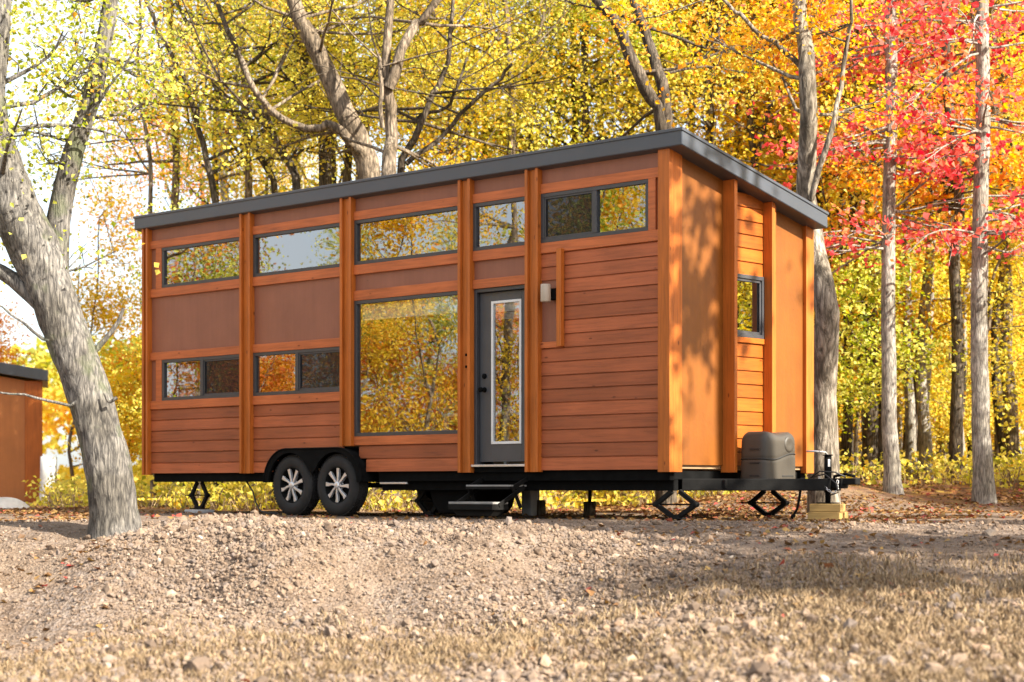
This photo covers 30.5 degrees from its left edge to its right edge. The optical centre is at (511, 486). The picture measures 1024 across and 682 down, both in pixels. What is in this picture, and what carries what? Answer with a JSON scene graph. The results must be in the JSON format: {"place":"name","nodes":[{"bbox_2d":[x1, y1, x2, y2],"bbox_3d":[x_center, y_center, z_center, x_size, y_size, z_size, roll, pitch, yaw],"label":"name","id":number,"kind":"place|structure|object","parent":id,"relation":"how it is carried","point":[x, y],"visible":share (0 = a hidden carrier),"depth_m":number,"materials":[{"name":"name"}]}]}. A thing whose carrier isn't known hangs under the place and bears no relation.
{"place":"outdoors","nodes":[
{"label":"outdoors","id":0,"kind":"place"},
{"bbox_2d":[0,478,1023,681],"bbox_3d":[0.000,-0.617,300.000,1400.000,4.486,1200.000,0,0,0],"label":"ground","id":1,"kind":"structure","parent":0,"point":[89,598],"depth_m":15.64,"materials":[{"name":"beige gravel"}]},
{"bbox_2d":[0,497,28,508],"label":"boulder","id":2,"kind":"object","parent":1,"relation":"on","point":[8,502],"visible":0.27,"depth_m":29.80,"materials":[{"name":"grey stone"}]},
{"bbox_2d":[0,290,38,367],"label":"sapling","id":3,"kind":"object","parent":1,"relation":"on","point":[14,355],"visible":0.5,"depth_m":48.17,"materials":[{"name":"yellow plant"}]},
{"bbox_2d":[0,362,47,501],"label":"neighbour cabin","id":4,"kind":"object","parent":1,"relation":"on","point":[20,435],"visible":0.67,"depth_m":43.86,"materials":[{"name":"wood"}]},
{"bbox_2d":[39,456,56,502],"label":"pale post","id":5,"kind":"object","parent":1,"relation":"on","point":[48,467],"visible":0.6,"depth_m":41.84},
{"bbox_2d":[23,167,168,483],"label":"sapling","id":6,"kind":"object","parent":1,"relation":"on","point":[110,315],"visible":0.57,"depth_m":48.94,"materials":[{"name":"yellow plant"}]},
{"bbox_2d":[68,350,141,491],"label":"sapling","id":7,"kind":"object","parent":1,"relation":"on","point":[137,440],"visible":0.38,"depth_m":41.58,"materials":[{"name":"yellow plant"}]},
{"bbox_2d":[0,0,247,539],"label":"oak tree","id":8,"kind":"object","parent":1,"relation":"on","point":[35,242],"visible":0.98,"depth_m":17.77,"materials":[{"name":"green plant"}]},
{"bbox_2d":[6,0,247,506],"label":"birch tree","id":9,"kind":"object","parent":1,"relation":"on","point":[150,191],"visible":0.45,"depth_m":34.73,"materials":[{"name":"yellow plant"}]},
{"bbox_2d":[14,0,260,491],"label":"tree","id":10,"kind":"object","parent":1,"relation":"on","point":[175,190],"visible":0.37,"depth_m":40.00,"materials":[{"name":"yellow plant"}]},
{"bbox_2d":[109,306,201,506],"bbox_3d":[-5.737,-1.256,31.746,2.540,3.823,3.462,0,0,42],"label":"sapling","id":11,"kind":"object","parent":1,"relation":"on","point":[137,400],"visible":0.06,"depth_m":31.31,"materials":[{"name":"yellow plant"}]},
{"bbox_2d":[81,3,234,483],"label":"woodland tree","id":12,"kind":"object","parent":1,"relation":"on","point":[202,193],"visible":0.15,"depth_m":50.37,"materials":[{"name":"yellow plant"}]},
{"bbox_2d":[112,260,208,491],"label":"sapling","id":13,"kind":"object","parent":1,"relation":"on","point":[135,300],"visible":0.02,"depth_m":41.26,"materials":[{"name":"yellow plant"}]},
{"bbox_2d":[116,183,272,503],"bbox_3d":[-4.749,-2.305,32.029,4.254,5.695,3.427,0,0,10],"label":"sapling","id":14,"kind":"object","parent":1,"relation":"on","point":[148,210],"visible":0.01,"depth_m":31.87,"materials":[{"name":"yellow plant"}]},
{"bbox_2d":[107,0,287,483],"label":"tree","id":15,"kind":"object","parent":1,"relation":"on","point":[199,179],"visible":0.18,"depth_m":44.24,"materials":[{"name":"yellow plant"}]},
{"bbox_2d":[28,0,428,194],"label":"ash tree","id":16,"kind":"object","parent":1,"relation":"on","point":[274,185],"visible":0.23,"depth_m":35.61,"materials":[{"name":"yellow plant"}]},
{"bbox_2d":[119,0,339,489],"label":"tree","id":17,"kind":"object","parent":1,"relation":"on","point":[248,185],"visible":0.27,"depth_m":39.09,"materials":[{"name":"yellow plant"}]},
{"bbox_2d":[114,0,365,489],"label":"woodland tree","id":18,"kind":"object","parent":1,"relation":"on","point":[225,196],"visible":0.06,"depth_m":42.36,"materials":[{"name":"yellow plant"}]},
{"bbox_2d":[42,0,439,189],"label":"ash tree","id":19,"kind":"object","parent":1,"relation":"on","point":[295,176],"visible":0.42,"depth_m":32.33,"materials":[{"name":"yellow plant"}]},
{"bbox_2d":[181,1,311,204],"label":"tree","id":20,"kind":"object","parent":1,"relation":"on","point":[267,177],"visible":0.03,"depth_m":46.28,"materials":[{"name":"yellow plant"}]},
{"bbox_2d":[191,122,354,194],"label":"woodland tree","id":21,"kind":"object","parent":1,"relation":"on","point":[304,161],"visible":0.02,"depth_m":63.74,"materials":[{"name":"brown plant"}]},
{"bbox_2d":[212,0,374,194],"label":"woodland tree","id":22,"kind":"object","parent":1,"relation":"on","point":[301,160],"visible":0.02,"depth_m":52.30,"materials":[{"name":"yellow plant"}]},
{"bbox_2d":[112,0,496,508],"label":"maple tree","id":23,"kind":"object","parent":1,"relation":"on","point":[350,124],"visible":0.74,"depth_m":31.28,"materials":[{"name":"yellow plant"}]},
{"bbox_2d":[121,0,492,507],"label":"ash tree","id":24,"kind":"object","parent":1,"relation":"on","point":[207,159],"visible":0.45,"depth_m":33.41,"materials":[{"name":"yellow plant"}]},
{"bbox_2d":[231,0,399,195],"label":"tree","id":25,"kind":"object","parent":1,"relation":"on","point":[334,172],"visible":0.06,"depth_m":41.54,"materials":[{"name":"yellow plant"}]},
{"bbox_2d":[112,0,545,185],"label":"maple tree","id":26,"kind":"object","parent":1,"relation":"on","point":[325,178],"visible":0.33,"depth_m":33.53,"materials":[{"name":"yellow plant"}]},
{"bbox_2d":[201,0,462,181],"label":"tree","id":27,"kind":"object","parent":1,"relation":"on","point":[346,177],"visible":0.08,"depth_m":37.85,"materials":[{"name":"yellow plant"}]},
{"bbox_2d":[181,0,578,509],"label":"maple tree","id":28,"kind":"object","parent":1,"relation":"on","point":[389,74],"visible":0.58,"depth_m":31.29,"materials":[{"name":"yellow plant"}]},
{"bbox_2d":[274,0,529,179],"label":"woodland tree","id":29,"kind":"object","parent":1,"relation":"on","point":[424,127],"visible":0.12,"depth_m":37.47,"materials":[{"name":"yellow plant"}]},
{"bbox_2d":[342,0,506,170],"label":"tree","id":30,"kind":"object","parent":1,"relation":"on","point":[425,131],"visible":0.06,"depth_m":39.29,"materials":[{"name":"yellow plant"}]},
{"bbox_2d":[219,0,644,497],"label":"ash tree","id":31,"kind":"object","parent":1,"relation":"on","point":[421,117],"visible":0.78,"depth_m":31.68,"materials":[{"name":"yellow plant"}]},
{"bbox_2d":[340,0,566,175],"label":"tree","id":32,"kind":"object","parent":1,"relation":"on","point":[450,150],"visible":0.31,"depth_m":36.44,"materials":[{"name":"yellow plant"}]},
{"bbox_2d":[375,2,544,172],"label":"woodland tree","id":33,"kind":"object","parent":1,"relation":"on","point":[414,150],"visible":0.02,"depth_m":42.16,"materials":[{"name":"yellow plant"}]},
{"bbox_2d":[415,1,549,167],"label":"tree","id":34,"kind":"object","parent":1,"relation":"on","point":[479,74],"visible":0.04,"depth_m":43.31,"materials":[{"name":"yellow plant"}]},
{"bbox_2d":[133,127,859,518],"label":"tiny house","id":35,"kind":"structure","parent":1,"relation":"on","point":[635,313],"depth_m":22.01,"materials":[{"name":"brown wood"}]},
{"bbox_2d":[162,237,238,287],"bbox_3d":[-4.203,-3.050,25.548,1.760,0.560,0.078,0,0,43],"label":"window","id":36,"kind":"structure","parent":35,"relation":"in","point":[165,250],"depth_m":25.72,"materials":[{"name":"black metal"}]},
{"bbox_2d":[162,354,238,400],"bbox_3d":[-4.205,-1.485,25.545,1.760,0.570,0.082,0,0,43],"label":"window","id":37,"kind":"structure","parent":35,"relation":"in","point":[219,375],"depth_m":25.35,"materials":[{"name":"grey glass"}]},
{"bbox_2d":[253,223,339,276],"bbox_3d":[-2.748,-3.050,24.204,1.760,0.560,0.078,0,0,43],"label":"window","id":38,"kind":"structure","parent":35,"relation":"in","point":[256,238],"depth_m":24.39,"materials":[{"name":"black metal"}]},
{"bbox_2d":[253,346,339,395],"bbox_3d":[-2.750,-1.485,24.202,1.760,0.570,0.082,0,0,43],"label":"window","id":39,"kind":"structure","parent":35,"relation":"in","point":[317,370],"depth_m":24.00,"materials":[{"name":"grey glass"}]},
{"bbox_2d":[354,206,457,264],"bbox_3d":[-1.263,-3.050,22.832,1.860,0.560,0.078,0,0,43],"label":"window","id":40,"kind":"structure","parent":35,"relation":"in","point":[357,223],"depth_m":22.98,"materials":[{"name":"black metal"}]},
{"bbox_2d":[354,291,457,436],"bbox_3d":[-1.263,-1.478,22.832,1.860,1.695,0.078,0,0,43],"label":"window","id":41,"kind":"structure","parent":35,"relation":"in","point":[357,304],"depth_m":23.41,"materials":[{"name":"black glass"}]},
{"bbox_2d":[363,296,457,320],"bbox_3d":[-1.222,-2.175,22.878,1.740,0.190,0.025,0,0,43],"label":"roller blind","id":42,"kind":"object","parent":35,"relation":"attached to","point":[446,305],"visible":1,"depth_m":22.88,"materials":[{"name":"beige fabric"}]},
{"bbox_2d":[442,411,518,463],"bbox_3d":[-0.243,-0.590,23.932,1.150,0.700,0.700,0,0,43],"label":"table","id":43,"kind":"object","parent":35,"relation":"on","point":[506,415],"visible":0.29,"depth_m":23.38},
{"bbox_2d":[471,284,524,472],"bbox_3d":[-0.105,-1.248,21.779,0.870,2.155,0.175,0,0,43],"label":"door","id":44,"kind":"structure","parent":35,"relation":"in","point":[488,302],"depth_m":21.92,"materials":[{"name":"grey metal"}]},
{"bbox_2d":[473,196,524,250],"bbox_3d":[-0.113,-3.050,21.773,0.870,0.560,0.078,0,0,43],"label":"window","id":45,"kind":"structure","parent":35,"relation":"in","point":[476,206],"depth_m":21.92,"materials":[{"name":"black metal"}]},
{"bbox_2d":[541,179,647,242],"bbox_3d":[0.926,-3.050,20.810,1.560,0.560,0.082,0,0,43],"label":"window","id":46,"kind":"structure","parent":35,"relation":"in","point":[575,213],"depth_m":20.96,"materials":[{"name":"black glass"}]},
{"bbox_2d":[737,273,763,338],"bbox_3d":[2.646,-2.031,21.116,0.075,0.706,0.580,0,0,43],"label":"window frame","id":47,"kind":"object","parent":35,"relation":"in","point":[759,334],"depth_m":21.26,"materials":[{"name":"grey metal"}]},
{"bbox_2d":[397,0,608,168],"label":"tree","id":48,"kind":"object","parent":1,"relation":"on","point":[484,145],"visible":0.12,"depth_m":40.38,"materials":[{"name":"yellow plant"}]},
{"bbox_2d":[0,545,1023,681],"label":"dry grass","id":49,"kind":"structure","parent":1,"relation":"on","point":[527,637],"depth_m":12.21,"materials":[{"name":"plant"}]},
{"bbox_2d":[0,477,1023,681],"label":"fallen leaves","id":50,"kind":"object","parent":1,"relation":"on","point":[61,514],"visible":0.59,"depth_m":23.07,"materials":[{"name":"brown plant"}]},
{"bbox_2d":[2,56,1023,493],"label":"distant woods","id":51,"kind":"object","parent":1,"relation":"on","point":[50,414],"visible":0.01,"depth_m":73.11,"materials":[{"name":"yellow plant"}]},
{"bbox_2d":[430,0,613,154],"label":"ash tree","id":52,"kind":"object","parent":1,"relation":"on","point":[511,138],"visible":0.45,"depth_m":35.08,"materials":[{"name":"yellow plant"}]},
{"bbox_2d":[22,445,1023,511],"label":"undergrowth","id":53,"kind":"object","parent":1,"relation":"on","point":[72,495],"visible":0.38,"depth_m":30.69,"materials":[{"name":"plant"}]},
{"bbox_2d":[428,0,618,161],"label":"tree","id":54,"kind":"object","parent":1,"relation":"on","point":[529,106],"visible":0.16,"depth_m":39.17,"materials":[{"name":"yellow plant"}]},
{"bbox_2d":[522,490,539,515],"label":"concrete pier","id":55,"kind":"structure","parent":1,"relation":"on","point":[530,498],"depth_m":23.22,"materials":[{"name":"grey concrete"}]},
{"bbox_2d":[428,0,689,491],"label":"woodland tree","id":56,"kind":"object","parent":1,"relation":"on","point":[607,59],"visible":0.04,"depth_m":39.94,"materials":[{"name":"yellow plant"}]},
{"bbox_2d":[464,0,674,147],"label":"tree","id":57,"kind":"object","parent":1,"relation":"on","point":[559,87],"visible":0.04,"depth_m":42.54,"materials":[{"name":"yellow plant"}]},
{"bbox_2d":[583,491,595,516],"bbox_3d":[0.949,0.155,22.899,0.163,0.471,0.158,0,0,0],"label":"jack","id":58,"kind":"object","parent":1,"relation":"on","point":[589,508],"visible":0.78,"depth_m":22.84,"materials":[{"name":"black metal"}]},
{"bbox_2d":[545,491,636,508],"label":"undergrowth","id":59,"kind":"object","parent":1,"relation":"on","point":[585,499],"visible":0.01,"depth_m":30.45,"materials":[{"name":"yellow plant"}]},
{"bbox_2d":[474,0,720,502],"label":"tree","id":60,"kind":"object","parent":1,"relation":"on","point":[583,96],"visible":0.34,"depth_m":38.09,"materials":[{"name":"yellow plant"}]},
{"bbox_2d":[518,0,676,139],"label":"tree","id":61,"kind":"object","parent":1,"relation":"on","point":[602,116],"visible":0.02,"depth_m":45.03,"materials":[{"name":"yellow plant"}]},
{"bbox_2d":[500,0,715,148],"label":"woodland tree","id":62,"kind":"object","parent":1,"relation":"on","point":[632,90],"visible":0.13,"depth_m":38.30,"materials":[{"name":"yellow plant"}]},
{"bbox_2d":[530,0,731,143],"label":"tree","id":63,"kind":"object","parent":1,"relation":"on","point":[609,123],"visible":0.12,"depth_m":39.17,"materials":[{"name":"yellow plant"}]},
{"bbox_2d":[588,0,772,144],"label":"tree","id":64,"kind":"object","parent":1,"relation":"on","point":[699,96],"visible":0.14,"depth_m":39.03,"materials":[{"name":"yellow plant"}]},
{"bbox_2d":[543,0,834,503],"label":"oak tree","id":65,"kind":"object","parent":1,"relation":"on","point":[648,92],"visible":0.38,"depth_m":29.12,"materials":[{"name":"yellow plant"}]},
{"bbox_2d":[522,0,879,320],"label":"woodland tree","id":66,"kind":"object","parent":1,"relation":"on","point":[711,109],"visible":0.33,"depth_m":35.21,"materials":[{"name":"yellow plant"}]},
{"bbox_2d":[579,0,823,182],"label":"woodland tree","id":67,"kind":"object","parent":1,"relation":"on","point":[699,85],"visible":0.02,"depth_m":49.56,"materials":[{"name":"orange plant"}]},
{"bbox_2d":[647,0,796,184],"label":"tree","id":68,"kind":"object","parent":1,"relation":"on","point":[739,128],"visible":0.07,"depth_m":39.85,"materials":[{"name":"brown plant"}]},
{"bbox_2d":[628,0,864,224],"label":"woodland tree","id":69,"kind":"object","parent":1,"relation":"on","point":[735,140],"visible":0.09,"depth_m":37.36,"materials":[{"name":"yellow plant"}]},
{"bbox_2d":[549,0,974,513],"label":"oak tree","id":70,"kind":"object","parent":1,"relation":"on","point":[803,24],"visible":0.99,"depth_m":24.47,"materials":[{"name":"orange plant"}]},
{"bbox_2d":[612,0,942,265],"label":"woodland tree","id":71,"kind":"object","parent":1,"relation":"on","point":[736,83],"depth_m":43.09,"materials":[{"name":"orange plant"}]},
{"bbox_2d":[717,2,847,216],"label":"tree","id":72,"kind":"object","parent":1,"relation":"on","point":[769,118],"visible":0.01,"depth_m":40.51,"materials":[{"name":"orange plant"}]},
{"bbox_2d":[654,0,912,477],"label":"woodland tree","id":73,"kind":"object","parent":1,"relation":"on","point":[785,178],"visible":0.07,"depth_m":37.74,"materials":[{"name":"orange plant"}]},
{"bbox_2d":[681,0,932,390],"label":"woodland tree","id":74,"kind":"object","parent":1,"relation":"on","point":[752,144],"visible":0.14,"depth_m":36.13,"materials":[{"name":"orange plant"}]},
{"bbox_2d":[669,6,970,477],"bbox_3d":[5.512,-7.781,36.564,7.153,15.693,6.039,0,0,-33],"label":"woodland tree","id":75,"kind":"object","parent":1,"relation":"on","point":[846,444],"visible":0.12,"depth_m":35.91,"materials":[{"name":"yellow plant"}]},
{"bbox_2d":[808,504,847,520],"bbox_3d":[3.423,0.281,20.318,0.380,0.198,0.240,0,0,28],"label":"wood block stack","id":76,"kind":"object","parent":1,"relation":"on","point":[818,512],"visible":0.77,"depth_m":20.22,"materials":[{"name":"beige wood"}]},
{"bbox_2d":[726,0,936,444],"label":"tree","id":77,"kind":"object","parent":1,"relation":"on","point":[867,212],"visible":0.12,"depth_m":35.83,"materials":[{"name":"orange plant"}]},
{"bbox_2d":[739,2,968,473],"bbox_3d":[7.297,-7.660,38.371,4.902,15.559,4.832,0,0,38],"label":"tree","id":78,"kind":"object","parent":1,"relation":"on","point":[865,206],"visible":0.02,"depth_m":37.80,"materials":[{"name":"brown plant"}]},
{"bbox_2d":[814,204,915,458],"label":"sapling","id":79,"kind":"object","parent":1,"relation":"on","point":[859,434],"visible":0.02,"depth_m":40.23,"materials":[{"name":"yellow plant"}]},
{"bbox_2d":[775,3,959,479],"bbox_3d":[7.121,-7.620,37.533,4.830,15.359,4.951,0,0,20],"label":"tree","id":80,"kind":"object","parent":1,"relation":"on","point":[880,448],"visible":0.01,"depth_m":37.86,"materials":[{"name":"brown plant"}]},
{"bbox_2d":[718,0,1023,494],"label":"maple tree","id":81,"kind":"object","parent":1,"relation":"on","point":[892,482],"visible":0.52,"depth_m":28.90,"materials":[{"name":"red plant"}]},
{"bbox_2d":[794,34,965,461],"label":"woodland tree","id":82,"kind":"object","parent":1,"relation":"on","point":[899,423],"visible":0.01,"depth_m":42.35,"materials":[{"name":"brown plant"}]},
{"bbox_2d":[789,0,973,477],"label":"tree","id":83,"kind":"object","parent":1,"relation":"on","point":[910,431],"visible":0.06,"depth_m":36.41,"materials":[{"name":"grey plant"}]},
{"bbox_2d":[742,0,1023,478],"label":"woodland tree","id":84,"kind":"object","parent":1,"relation":"on","point":[931,324],"visible":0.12,"depth_m":35.84,"materials":[{"name":"yellow plant"}]},
{"bbox_2d":[745,0,1021,479],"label":"woodland tree","id":85,"kind":"object","parent":1,"relation":"on","point":[870,438],"visible":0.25,"depth_m":35.00,"materials":[{"name":"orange plant"}]},
{"bbox_2d":[823,152,965,424],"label":"sapling","id":86,"kind":"object","parent":1,"relation":"on","point":[898,310],"visible":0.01,"depth_m":42.17,"materials":[{"name":"brown plant"}]},
{"bbox_2d":[767,1,1023,476],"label":"maple tree","id":87,"kind":"object","parent":1,"relation":"on","point":[956,415],"visible":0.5,"depth_m":33.41,"materials":[{"name":"orange plant"}]},
{"bbox_2d":[814,209,1005,477],"bbox_3d":[6.128,-2.305,32.539,4.718,5.209,3.462,0,0,16],"label":"sapling","id":88,"kind":"object","parent":1,"relation":"on","point":[846,293],"visible":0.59,"depth_m":32.59,"materials":[{"name":"yellow plant"}]},
{"bbox_2d":[848,168,992,453],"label":"sapling","id":89,"kind":"object","parent":1,"relation":"on","point":[941,274],"visible":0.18,"depth_m":40.32,"materials":[{"name":"yellow plant"}]},
{"bbox_2d":[821,0,1022,478],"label":"tree","id":90,"kind":"object","parent":1,"relation":"on","point":[925,439],"visible":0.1,"depth_m":35.47,"materials":[{"name":"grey plant"}]},
{"bbox_2d":[872,32,972,467],"bbox_3d":[8.787,-7.106,39.101,4.704,14.313,4.722,0,0,-33],"label":"tree","id":91,"kind":"object","parent":1,"relation":"on","point":[914,383],"visible":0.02,"depth_m":38.79,"materials":[{"name":"brown plant"}]},
{"bbox_2d":[834,0,1023,467],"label":"woodland tree","id":92,"kind":"object","parent":1,"relation":"on","point":[1013,434],"visible":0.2,"depth_m":34.91,"materials":[{"name":"brown plant"}]},
{"bbox_2d":[840,0,1023,503],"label":"maple tree","id":93,"kind":"object","parent":1,"relation":"on","point":[983,487],"visible":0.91,"depth_m":28.38,"materials":[{"name":"red plant"}]},
{"bbox_2d":[858,0,1023,466],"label":"tree","id":94,"kind":"object","parent":1,"relation":"on","point":[999,429],"visible":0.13,"depth_m":36.00,"materials":[{"name":"red plant"}]},
{"bbox_2d":[864,0,1021,470],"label":"tree","id":95,"kind":"object","parent":1,"relation":"on","point":[965,329],"visible":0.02,"depth_m":36.80,"materials":[{"name":"brown plant"}]},
{"bbox_2d":[875,8,1018,455],"bbox_3d":[8.555,-7.621,38.045,5.061,15.401,5.081,0,0,-19],"label":"tree","id":96,"kind":"object","parent":1,"relation":"on","point":[968,283],"visible":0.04,"depth_m":37.99,"materials":[{"name":"brown plant"}]},
{"bbox_2d":[898,262,1018,455],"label":"sapling","id":97,"kind":"object","parent":1,"relation":"on","point":[939,434],"visible":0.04,"depth_m":44.40,"materials":[{"name":"yellow plant"}]},
{"bbox_2d":[895,5,1023,373],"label":"woodland tree","id":98,"kind":"object","parent":1,"relation":"on","point":[1019,315],"visible":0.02,"depth_m":44.68,"materials":[{"name":"brown plant"}]},
{"bbox_2d":[897,289,1023,460],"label":"sapling","id":99,"kind":"object","parent":1,"relation":"on","point":[968,404],"visible":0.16,"depth_m":41.36,"materials":[{"name":"yellow plant"}]},
{"bbox_2d":[915,39,1023,460],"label":"sapling","id":100,"kind":"object","parent":1,"relation":"on","point":[1005,244],"visible":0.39,"depth_m":33.94,"materials":[{"name":"yellow plant"}]},
{"bbox_2d":[919,0,1023,467],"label":"tree","id":101,"kind":"object","parent":1,"relation":"on","point":[996,450],"visible":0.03,"depth_m":36.85,"materials":[{"name":"brown plant"}]},
{"bbox_2d":[925,15,1023,460],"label":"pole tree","id":102,"kind":"object","parent":1,"relation":"on","point":[969,448],"visible":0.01,"depth_m":44.00,"materials":[{"name":"brown plant"}]},
{"bbox_2d":[964,237,1023,431],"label":"sapling","id":103,"kind":"object","parent":1,"relation":"on","point":[1022,294],"visible":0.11,"depth_m":44.63,"materials":[{"name":"yellow plant"}]},
{"bbox_2d":[964,341,1023,449],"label":"sapling","id":104,"kind":"object","parent":1,"relation":"on","point":[1014,353],"visible":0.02,"depth_m":43.54,"materials":[{"name":"yellow plant"}]},
{"bbox_2d":[966,144,1023,449],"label":"sapling","id":105,"kind":"object","parent":1,"relation":"on","point":[1004,289],"visible":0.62,"depth_m":33.86,"materials":[{"name":"yellow plant"}]},
{"bbox_2d":[0,0,1023,474],"label":"sky","id":106,"kind":"structure","parent":0,"point":[25,311],"materials":[{"name":"white"}]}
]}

